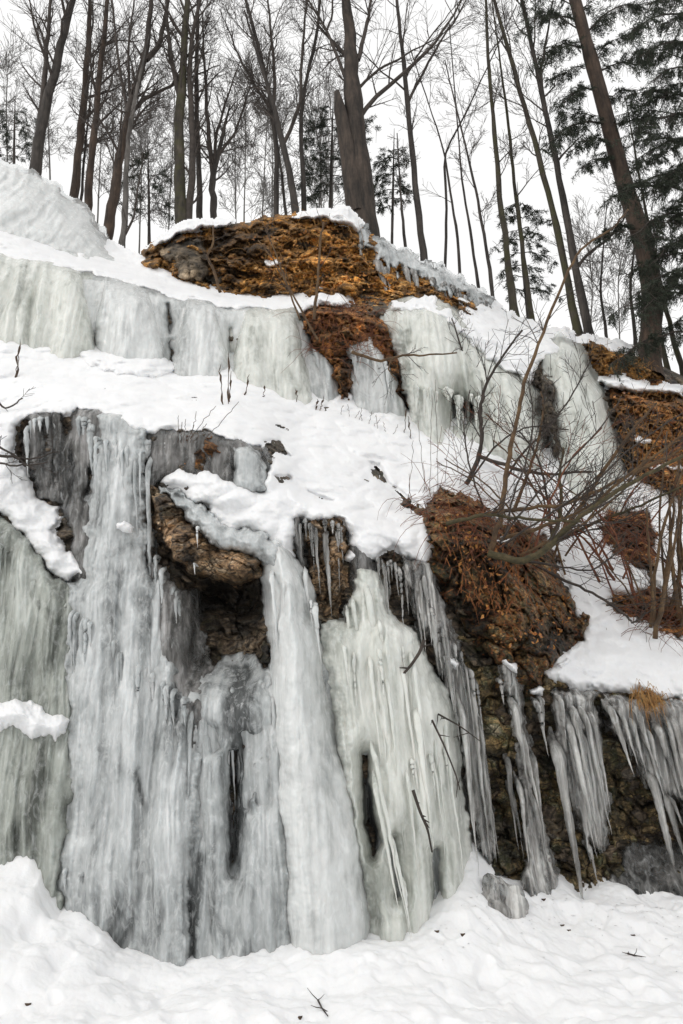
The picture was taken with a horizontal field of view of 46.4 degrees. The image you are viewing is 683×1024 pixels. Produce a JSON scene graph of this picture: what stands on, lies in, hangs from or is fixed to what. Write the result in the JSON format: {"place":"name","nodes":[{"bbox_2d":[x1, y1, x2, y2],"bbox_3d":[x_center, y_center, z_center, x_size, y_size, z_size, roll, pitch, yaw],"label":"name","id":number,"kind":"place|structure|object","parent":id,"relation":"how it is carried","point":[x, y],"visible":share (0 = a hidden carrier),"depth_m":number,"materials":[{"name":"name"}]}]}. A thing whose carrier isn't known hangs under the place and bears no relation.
{"place":"outdoors","nodes":[
{"label":"outdoors","id":0,"kind":"place"},
{"bbox_2d":[0,842,682,1023],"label":"snow ground","id":1,"kind":"structure","parent":0,"point":[64,966],"depth_m":6.51,"materials":[{"name":"snow"}]},
{"bbox_2d":[481,873,528,918],"bbox_3d":[1.514,3.750,7.588,0.539,0.568,0.404,-3,-20,0],"label":"ice chunk","id":2,"kind":"object","parent":1,"relation":"on","point":[503,897],"visible":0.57,"depth_m":7.50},
{"bbox_2d":[0,221,682,881],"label":"rocky hillside","id":3,"kind":"structure","parent":0,"point":[554,823],"depth_m":9.05,"materials":[{"name":"stone"}]},
{"bbox_2d":[0,387,60,483],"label":"twig branch","id":4,"kind":"object","parent":3,"relation":"on","point":[13,455],"visible":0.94,"depth_m":9.01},
{"bbox_2d":[0,699,69,741],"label":"snow patch","id":5,"kind":"object","parent":3,"relation":"on","point":[30,719],"visible":0.69,"depth_m":7.83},
{"bbox_2d":[0,515,78,909],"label":"frozen waterfall","id":6,"kind":"structure","parent":3,"relation":"on","point":[36,795],"depth_m":8.08,"materials":[{"name":"ice"}]},
{"bbox_2d":[0,253,95,358],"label":"frozen waterfall","id":7,"kind":"structure","parent":3,"relation":"on","point":[43,303],"depth_m":12.32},
{"bbox_2d":[0,158,113,260],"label":"snow mound","id":8,"kind":"structure","parent":3,"relation":"on","point":[35,206],"depth_m":15.79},
{"bbox_2d":[19,408,102,581],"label":"frozen waterfall","id":9,"kind":"structure","parent":3,"relation":"on","point":[70,461],"depth_m":9.44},
{"bbox_2d":[79,350,174,377],"bbox_3d":[-3.395,-2.311,12.150,1.840,1.584,1.324,-3,-20,0],"label":"snow patch","id":10,"kind":"object","parent":3,"relation":"on","point":[138,367],"visible":0.57,"depth_m":11.75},
{"bbox_2d":[92,275,164,358],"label":"frozen waterfall","id":11,"kind":"structure","parent":3,"relation":"on","point":[126,326],"depth_m":12.44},
{"bbox_2d":[57,413,201,966],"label":"frozen waterfall","id":12,"kind":"structure","parent":3,"relation":"on","point":[133,835],"depth_m":7.62,"materials":[{"name":"ice"}]},
{"bbox_2d":[0,231,354,312],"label":"snow slope","id":13,"kind":"structure","parent":3,"relation":"on","point":[126,265],"depth_m":14.30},
{"bbox_2d":[145,520,214,747],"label":"frozen waterfall","id":14,"kind":"structure","parent":3,"relation":"on","point":[185,649],"depth_m":8.37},
{"bbox_2d":[169,298,227,375],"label":"frozen waterfall","id":15,"kind":"structure","parent":3,"relation":"on","point":[197,346],"depth_m":12.56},
{"bbox_2d":[82,278,329,400],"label":"frozen waterfall","id":16,"kind":"structure","parent":3,"relation":"on","point":[228,318],"depth_m":13.11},
{"bbox_2d":[150,485,262,588],"bbox_3d":[-1.460,0.141,8.821,1.218,1.311,1.152,7,-23,-27],"label":"rock ledge","id":17,"kind":"object","parent":3,"relation":"on","point":[233,568],"visible":0.88,"depth_m":8.53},
{"bbox_2d":[143,429,271,492],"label":"frozen waterfall","id":18,"kind":"structure","parent":3,"relation":"on","point":[240,463],"depth_m":9.12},
{"bbox_2d":[167,563,270,665],"bbox_3d":[-1.198,1.256,8.840,1.186,1.376,0.983,-9,-21,14],"label":"bare rock","id":19,"kind":"object","parent":3,"relation":"on","point":[236,626],"visible":0.6,"depth_m":8.86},
{"bbox_2d":[188,652,290,958],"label":"frozen waterfall","id":20,"kind":"structure","parent":3,"relation":"on","point":[248,910],"depth_m":7.27,"materials":[{"name":"ice"}]},
{"bbox_2d":[158,486,370,954],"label":"frozen waterfall","id":21,"kind":"structure","parent":3,"relation":"on","point":[327,910],"depth_m":7.36,"materials":[{"name":"ice"}]},
{"bbox_2d":[141,211,389,305],"bbox_3d":[-1.583,-4.899,15.328,5.011,3.321,1.552,-3,-20,0],"label":"rock outcrop","id":22,"kind":"object","parent":3,"relation":"on","point":[239,264],"visible":0.78,"depth_m":15.38,"materials":[{"name":"stone"}]},
{"bbox_2d":[158,234,210,281],"bbox_3d":[-3.187,-5.048,15.568,1.310,1.852,0.836,-7,-20,10],"label":"boulder","id":23,"kind":"object","parent":22,"relation":"attached to","point":[190,263],"visible":0.77,"depth_m":15.19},
{"bbox_2d":[144,216,235,248],"bbox_3d":[-3.115,-5.707,16.017,1.917,1.130,0.797,-3,-20,0],"label":"snow patch","id":24,"kind":"object","parent":22,"relation":"on","point":[189,226],"visible":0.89,"depth_m":15.97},
{"bbox_2d":[292,206,364,231],"bbox_3d":[-0.344,-5.977,16.132,1.670,1.200,0.829,-3,-20,0],"label":"snow patch","id":25,"kind":"object","parent":22,"relation":"on","point":[353,219],"visible":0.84,"depth_m":15.98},
{"bbox_2d":[229,307,311,404],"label":"frozen waterfall","id":26,"kind":"structure","parent":3,"relation":"on","point":[263,348],"depth_m":12.66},
{"bbox_2d":[150,571,468,958],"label":"frozen waterfall","id":27,"kind":"structure","parent":3,"relation":"on","point":[260,776],"depth_m":7.56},
{"bbox_2d":[304,517,348,618],"bbox_3d":[-0.155,0.567,8.808,0.570,1.386,0.369,-3,-20,0],"label":"rock outcrop","id":28,"kind":"object","parent":3,"relation":"on","point":[322,589],"visible":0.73,"depth_m":8.71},
{"bbox_2d":[0,340,682,699],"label":"snow slope","id":29,"kind":"structure","parent":3,"relation":"on","point":[334,456],"depth_m":10.22,"materials":[{"name":"snow"}]},
{"bbox_2d":[195,199,332,340],"bbox_3d":[-1.429,-4.080,13.586,2.658,3.311,0.965,-15,-23,29],"label":"shrub","id":30,"kind":"object","parent":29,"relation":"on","point":[285,281],"visible":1,"depth_m":13.23,"materials":[{"name":"brown plant"}]},
{"bbox_2d":[351,344,459,404],"bbox_3d":[1.026,-2.206,12.384,1.707,0.966,0.432,-6,-20,7],"label":"twig branch","id":31,"kind":"object","parent":29,"relation":"on","point":[374,359],"visible":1,"depth_m":12.43,"materials":[{"name":"brown plant"}]},
{"bbox_2d":[439,206,682,641],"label":"shrub","id":32,"kind":"object","parent":29,"relation":"on","point":[583,509],"visible":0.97,"depth_m":9.64,"materials":[{"name":"brown plant"}]},
{"bbox_2d":[626,431,682,638],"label":"shrub","id":33,"kind":"object","parent":29,"relation":"on","point":[677,546],"visible":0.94,"depth_m":10.59,"materials":[{"name":"brown plant"}]},
{"bbox_2d":[302,301,407,407],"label":"earth bank","id":34,"kind":"structure","parent":3,"relation":"on","point":[341,374],"depth_m":13.38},
{"bbox_2d":[297,293,350,312],"bbox_3d":[-0.332,-3.836,14.315,1.145,1.411,1.444,-3,-20,0],"label":"snow patch","id":35,"kind":"object","parent":34,"relation":"on","point":[336,298],"visible":0.56,"depth_m":14.06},
{"bbox_2d":[279,285,404,384],"bbox_3d":[0.058,-3.009,12.993,2.394,2.511,1.470,12,-25,-35],"label":"bramble","id":36,"kind":"object","parent":34,"relation":"on","point":[326,347],"visible":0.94,"depth_m":13.07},
{"bbox_2d":[312,337,407,415],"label":"frozen waterfall","id":37,"kind":"structure","parent":3,"relation":"on","point":[367,395],"depth_m":13.01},
{"bbox_2d":[293,516,441,657],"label":"frozen waterfall","id":38,"kind":"structure","parent":3,"relation":"on","point":[362,560],"depth_m":8.70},
{"bbox_2d":[320,568,473,941],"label":"frozen waterfall","id":39,"kind":"structure","parent":3,"relation":"on","point":[385,710],"depth_m":7.69,"materials":[{"name":"ice"}]},
{"bbox_2d":[364,234,476,314],"bbox_3d":[1.866,-4.689,15.723,3.042,2.617,1.105,2,-21,-15],"label":"rock outcrop","id":40,"kind":"object","parent":3,"relation":"on","point":[401,286],"visible":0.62,"depth_m":15.27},
{"bbox_2d":[356,223,494,308],"bbox_3d":[1.791,-4.860,15.958,3.235,2.730,0.939,2,-21,-15],"label":"icicle row","id":41,"kind":"object","parent":3,"relation":"hanging from","point":[440,277],"visible":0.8,"depth_m":15.71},
{"bbox_2d":[399,554,498,873],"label":"frozen waterfall","id":42,"kind":"structure","parent":3,"relation":"on","point":[461,684],"depth_m":8.55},
{"bbox_2d":[377,451,532,566],"bbox_3d":[1.443,0.009,9.620,2.079,2.253,2.103,-3,-20,0],"label":"bramble","id":43,"kind":"object","parent":3,"relation":"on","point":[452,512],"visible":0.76,"depth_m":9.68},
{"bbox_2d":[378,294,546,468],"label":"frozen waterfall","id":44,"kind":"structure","parent":3,"relation":"on","point":[422,321],"depth_m":13.17,"materials":[{"name":"ice"}]},
{"bbox_2d":[414,486,589,696],"bbox_3d":[1.977,0.739,10.126,1.534,3.317,3.260,-17,-24,33],"label":"rock outcrop","id":45,"kind":"object","parent":3,"relation":"on","point":[535,661],"visible":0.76,"depth_m":9.12,"materials":[{"name":"brown stone"}]},
{"bbox_2d":[428,487,578,649],"bbox_3d":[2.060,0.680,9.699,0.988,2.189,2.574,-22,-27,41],"label":"leaf litter","id":46,"kind":"object","parent":45,"relation":"on","point":[506,589],"visible":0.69,"depth_m":9.02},
{"bbox_2d":[415,488,592,601],"bbox_3d":[2.229,0.364,10.071,1.419,1.886,3.716,-17,-24,33],"label":"bramble","id":47,"kind":"object","parent":3,"relation":"on","point":[512,530],"visible":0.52,"depth_m":9.56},
{"bbox_2d":[495,663,559,896],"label":"frozen waterfall","id":48,"kind":"structure","parent":3,"relation":"on","point":[540,872],"depth_m":8.48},
{"bbox_2d":[458,294,637,382],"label":"ridge snow","id":49,"kind":"structure","parent":3,"relation":"on","point":[484,321],"depth_m":15.21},
{"bbox_2d":[539,372,560,456],"bbox_3d":[3.578,-1.808,13.765,0.354,1.919,1.009,-13,-22,24],"label":"bare rock","id":50,"kind":"object","parent":3,"relation":"on","point":[547,409],"visible":0.47,"depth_m":13.50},
{"bbox_2d":[429,377,682,610],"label":"shrub","id":51,"kind":"object","parent":3,"relation":"on","point":[608,567],"visible":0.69,"depth_m":10.70,"materials":[{"name":"brown plant"}]},
{"bbox_2d":[457,636,682,891],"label":"bare rock","id":52,"kind":"object","parent":3,"relation":"on","point":[499,741],"visible":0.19,"depth_m":8.89,"materials":[{"name":"stone"}]},
{"bbox_2d":[598,692,682,867],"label":"frozen waterfall","id":53,"kind":"structure","parent":52,"relation":"on","point":[658,754],"depth_m":8.85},
{"bbox_2d":[628,678,682,735],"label":"dry grass","id":54,"kind":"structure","parent":52,"relation":"on","point":[654,697],"depth_m":8.99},
{"bbox_2d":[547,687,613,899],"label":"frozen waterfall","id":55,"kind":"structure","parent":3,"relation":"on","point":[575,738],"depth_m":8.66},
{"bbox_2d":[541,331,626,513],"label":"frozen waterfall","id":56,"kind":"structure","parent":3,"relation":"on","point":[596,391],"depth_m":13.58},
{"bbox_2d":[512,0,682,380],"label":"evergreen tree","id":57,"kind":"object","parent":3,"relation":"on","point":[604,101],"visible":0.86,"depth_m":17.78,"materials":[{"name":"green plant"}]},
{"bbox_2d":[582,341,665,381],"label":"earth bank","id":58,"kind":"structure","parent":3,"relation":"on","point":[606,363],"depth_m":15.47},
{"bbox_2d":[604,511,658,567],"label":"earth bank","id":59,"kind":"structure","parent":3,"relation":"on","point":[639,546],"depth_m":12.24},
{"bbox_2d":[587,485,682,588],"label":"bramble","id":60,"kind":"object","parent":3,"relation":"on","point":[650,533],"visible":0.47,"depth_m":12.04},
{"bbox_2d":[595,0,682,384],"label":"evergreen tree","id":61,"kind":"object","parent":3,"relation":"on","point":[663,183],"visible":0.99,"depth_m":15.94,"materials":[{"name":"green plant"}]},
{"bbox_2d":[596,550,682,649],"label":"bramble","id":62,"kind":"object","parent":3,"relation":"on","point":[672,614],"visible":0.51,"depth_m":10.48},
{"bbox_2d":[606,837,682,896],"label":"ice mound","id":63,"kind":"object","parent":3,"relation":"on","point":[648,867],"visible":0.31,"depth_m":8.57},
{"bbox_2d":[609,379,682,496],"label":"earth bank","id":64,"kind":"structure","parent":3,"relation":"on","point":[629,399],"depth_m":13.88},
{"bbox_2d":[598,373,682,396],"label":"snow patch","id":65,"kind":"object","parent":64,"relation":"on","point":[608,382],"visible":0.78,"depth_m":14.60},
{"bbox_2d":[612,586,682,637],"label":"earth bank","id":66,"kind":"structure","parent":3,"relation":"on","point":[674,631],"depth_m":10.82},
{"bbox_2d":[0,0,682,373],"label":"sky","id":67,"kind":"structure","parent":0,"point":[430,164],"materials":[{"name":"white"}]},
{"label":"snowy plateau","id":68,"kind":"structure","parent":0,"visible":0},
{"bbox_2d":[0,102,36,165],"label":"evergreen tree","id":69,"kind":"object","parent":68,"relation":"on","point":[9,135],"visible":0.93,"depth_m":24.72,"materials":[{"name":"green plant"}]},
{"bbox_2d":[0,13,57,163],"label":"distant tree","id":70,"kind":"object","parent":68,"relation":"on","point":[8,66],"visible":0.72,"depth_m":29.45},
{"bbox_2d":[0,0,78,175],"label":"bare tree","id":71,"kind":"object","parent":68,"relation":"on","point":[47,91],"visible":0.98,"depth_m":19.96,"materials":[{"name":"grey plant"}]},
{"bbox_2d":[13,20,79,179],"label":"distant tree","id":72,"kind":"object","parent":68,"relation":"on","point":[48,154],"visible":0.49,"depth_m":31.70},
{"bbox_2d":[58,16,116,200],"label":"bare tree","id":73,"kind":"object","parent":68,"relation":"on","point":[83,161],"visible":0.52,"depth_m":20.35,"materials":[{"name":"brown plant"}]},
{"bbox_2d":[46,0,148,197],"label":"bare tree","id":74,"kind":"object","parent":68,"relation":"on","point":[76,173],"visible":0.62,"depth_m":20.50,"materials":[{"name":"brown plant"}]},
{"bbox_2d":[59,27,137,222],"bbox_3d":[-9.255,-11.153,29.755,2.579,18.652,3.332,-8,-21,13],"label":"distant tree","id":75,"kind":"object","parent":68,"relation":"on","point":[100,166],"visible":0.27,"depth_m":30.70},
{"bbox_2d":[67,0,156,210],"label":"bare tree","id":76,"kind":"object","parent":68,"relation":"on","point":[88,187],"visible":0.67,"depth_m":20.01,"materials":[{"name":"brown plant"}]},
{"bbox_2d":[87,31,148,198],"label":"distant tree","id":77,"kind":"object","parent":68,"relation":"on","point":[112,166],"visible":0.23,"depth_m":32.41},
{"bbox_2d":[105,59,174,253],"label":"distant tree","id":78,"kind":"object","parent":68,"relation":"on","point":[150,162],"visible":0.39,"depth_m":27.99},
{"bbox_2d":[102,61,184,234],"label":"distant tree","id":79,"kind":"object","parent":68,"relation":"on","point":[141,149],"visible":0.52,"depth_m":25.68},
{"bbox_2d":[118,150,174,244],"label":"evergreen tree","id":80,"kind":"object","parent":68,"relation":"on","point":[154,185],"visible":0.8,"depth_m":21.94,"materials":[{"name":"green plant"}]},
{"bbox_2d":[111,0,189,247],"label":"bare tree","id":81,"kind":"object","parent":68,"relation":"on","point":[125,227],"visible":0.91,"depth_m":18.35,"materials":[{"name":"brown plant"}]},
{"bbox_2d":[60,0,241,239],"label":"bare tree","id":82,"kind":"object","parent":68,"relation":"on","point":[112,202],"visible":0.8,"depth_m":19.43,"materials":[{"name":"grey plant"}]},
{"bbox_2d":[139,42,207,230],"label":"distant tree","id":83,"kind":"object","parent":68,"relation":"on","point":[172,156],"visible":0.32,"depth_m":29.61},
{"bbox_2d":[132,0,238,223],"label":"bare tree","id":84,"kind":"object","parent":68,"relation":"on","point":[183,206],"visible":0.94,"depth_m":19.18,"materials":[{"name":"grey plant"}]},
{"bbox_2d":[141,0,230,218],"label":"bare tree","id":85,"kind":"object","parent":68,"relation":"on","point":[199,208],"visible":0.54,"depth_m":20.28,"materials":[{"name":"brown plant"}]},
{"bbox_2d":[159,9,289,218],"bbox_3d":[-2.925,-9.560,19.721,3.428,9.322,2.176,-11,-21,20],"label":"bare tree","id":86,"kind":"object","parent":68,"relation":"on","point":[214,156],"visible":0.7,"depth_m":19.86,"materials":[{"name":"brown plant"}]},
{"bbox_2d":[216,46,266,223],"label":"distant tree","id":87,"kind":"object","parent":68,"relation":"on","point":[234,181],"visible":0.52,"depth_m":32.81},
{"bbox_2d":[199,0,305,216],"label":"bare tree","id":88,"kind":"object","parent":68,"relation":"on","point":[276,173],"visible":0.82,"depth_m":19.92,"materials":[{"name":"brown plant"}]},
{"bbox_2d":[212,49,298,221],"bbox_3d":[-2.980,-10.634,27.263,3.307,15.255,3.020,-3,-20,0],"label":"distant tree","id":89,"kind":"object","parent":68,"relation":"on","point":[251,155],"visible":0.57,"depth_m":27.98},
{"bbox_2d":[225,48,311,216],"bbox_3d":[-2.441,-10.655,28.453,2.937,15.783,2.875,-8,-21,13],"label":"distant tree","id":90,"kind":"object","parent":68,"relation":"on","point":[272,177],"visible":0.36,"depth_m":29.31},
{"bbox_2d":[239,54,298,215],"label":"distant tree","id":91,"kind":"object","parent":68,"relation":"on","point":[255,163],"visible":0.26,"depth_m":34.07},
{"bbox_2d":[239,72,305,214],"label":"bare tree","id":92,"kind":"object","parent":68,"relation":"on","point":[282,182],"visible":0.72,"depth_m":19.31,"materials":[{"name":"brown plant"}]},
{"bbox_2d":[219,0,337,212],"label":"bare tree","id":93,"kind":"object","parent":68,"relation":"on","point":[290,176],"visible":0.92,"depth_m":19.29,"materials":[{"name":"brown plant"}]},
{"bbox_2d":[267,0,357,210],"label":"bare tree","id":94,"kind":"object","parent":68,"relation":"on","point":[303,183],"visible":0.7,"depth_m":19.54,"materials":[{"name":"grey plant"}]},
{"bbox_2d":[286,75,338,207],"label":"distant tree","id":95,"kind":"object","parent":68,"relation":"on","point":[337,145],"visible":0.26,"depth_m":31.63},
{"bbox_2d":[276,35,367,207],"bbox_3d":[-0.456,-10.557,27.503,3.451,14.904,3.070,-12,-22,23],"label":"distant tree","id":96,"kind":"object","parent":68,"relation":"on","point":[317,106],"visible":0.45,"depth_m":28.56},
{"bbox_2d":[288,22,364,207],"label":"distant tree","id":97,"kind":"object","parent":68,"relation":"on","point":[333,83],"visible":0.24,"depth_m":33.19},
{"bbox_2d":[287,88,381,209],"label":"evergreen tree","id":98,"kind":"object","parent":68,"relation":"on","point":[314,159],"visible":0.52,"depth_m":20.26,"materials":[{"name":"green plant"}]},
{"bbox_2d":[286,0,498,236],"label":"broken tree","id":99,"kind":"object","parent":68,"relation":"on","point":[357,177],"visible":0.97,"depth_m":18.21,"materials":[{"name":"brown plant"}]},
{"bbox_2d":[371,142,417,243],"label":"evergreen tree","id":100,"kind":"object","parent":68,"relation":"on","point":[384,176],"visible":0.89,"depth_m":20.50,"materials":[{"name":"green plant"}]},
{"bbox_2d":[319,0,478,260],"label":"bare tree","id":101,"kind":"object","parent":68,"relation":"on","point":[418,212],"visible":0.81,"depth_m":19.19,"materials":[{"name":"brown plant"}]},
{"bbox_2d":[406,39,460,273],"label":"bare tree","id":102,"kind":"object","parent":68,"relation":"on","point":[457,234],"visible":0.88,"depth_m":19.08,"materials":[{"name":"grey plant"}]},
{"bbox_2d":[427,23,484,287],"bbox_3d":[3.123,-8.488,19.341,1.069,9.612,1.567,15,-27,-41],"label":"bare tree","id":103,"kind":"object","parent":68,"relation":"on","point":[473,252],"visible":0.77,"depth_m":18.77,"materials":[{"name":"grey plant"}]},
{"bbox_2d":[427,45,501,296],"bbox_3d":[2.992,-7.452,17.971,1.488,7.798,1.024,-1,-20,-7],"label":"bare tree","id":104,"kind":"object","parent":68,"relation":"on","point":[490,275],"visible":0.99,"depth_m":18.11,"materials":[{"name":"grey plant"}]},
{"bbox_2d":[437,0,529,316],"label":"bare tree","id":105,"kind":"object","parent":68,"relation":"on","point":[512,297],"visible":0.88,"depth_m":18.58,"materials":[{"name":"brown plant"}]},
{"bbox_2d":[443,0,525,267],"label":"bare tree","id":106,"kind":"object","parent":68,"relation":"on","point":[446,209],"visible":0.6,"depth_m":19.80,"materials":[{"name":"grey plant"}]},
{"bbox_2d":[464,0,561,320],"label":"bare tree","id":107,"kind":"object","parent":68,"relation":"on","point":[524,267],"visible":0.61,"depth_m":18.98,"materials":[{"name":"grey plant"}]},
{"bbox_2d":[460,0,582,334],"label":"bare tree","id":108,"kind":"object","parent":68,"relation":"on","point":[575,320],"visible":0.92,"depth_m":18.47,"materials":[{"name":"brown plant"}]},
{"bbox_2d":[489,183,561,318],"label":"evergreen tree","id":109,"kind":"object","parent":68,"relation":"on","point":[526,212],"visible":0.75,"depth_m":18.67,"materials":[{"name":"green plant"}]},
{"bbox_2d":[495,0,650,334],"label":"bare tree","id":110,"kind":"object","parent":68,"relation":"on","point":[584,310],"visible":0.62,"depth_m":18.01,"materials":[{"name":"grey plant"}]},
{"bbox_2d":[547,194,626,332],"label":"distant tree","id":111,"kind":"object","parent":68,"relation":"on","point":[589,245],"visible":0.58,"depth_m":30.93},
{"bbox_2d":[578,179,624,337],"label":"bare tree","id":112,"kind":"object","parent":68,"relation":"on","point":[603,314],"visible":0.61,"depth_m":17.85,"materials":[{"name":"grey plant"}]},
{"bbox_2d":[582,170,668,338],"bbox_3d":[10.481,-7.144,27.275,3.747,12.416,3.367,-3,-20,0],"label":"distant tree","id":113,"kind":"object","parent":68,"relation":"on","point":[616,274],"visible":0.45,"depth_m":28.18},
{"bbox_2d":[626,152,682,375],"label":"bare tree","id":114,"kind":"object","parent":68,"relation":"on","point":[679,358],"visible":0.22,"depth_m":16.81,"materials":[{"name":"grey plant"}]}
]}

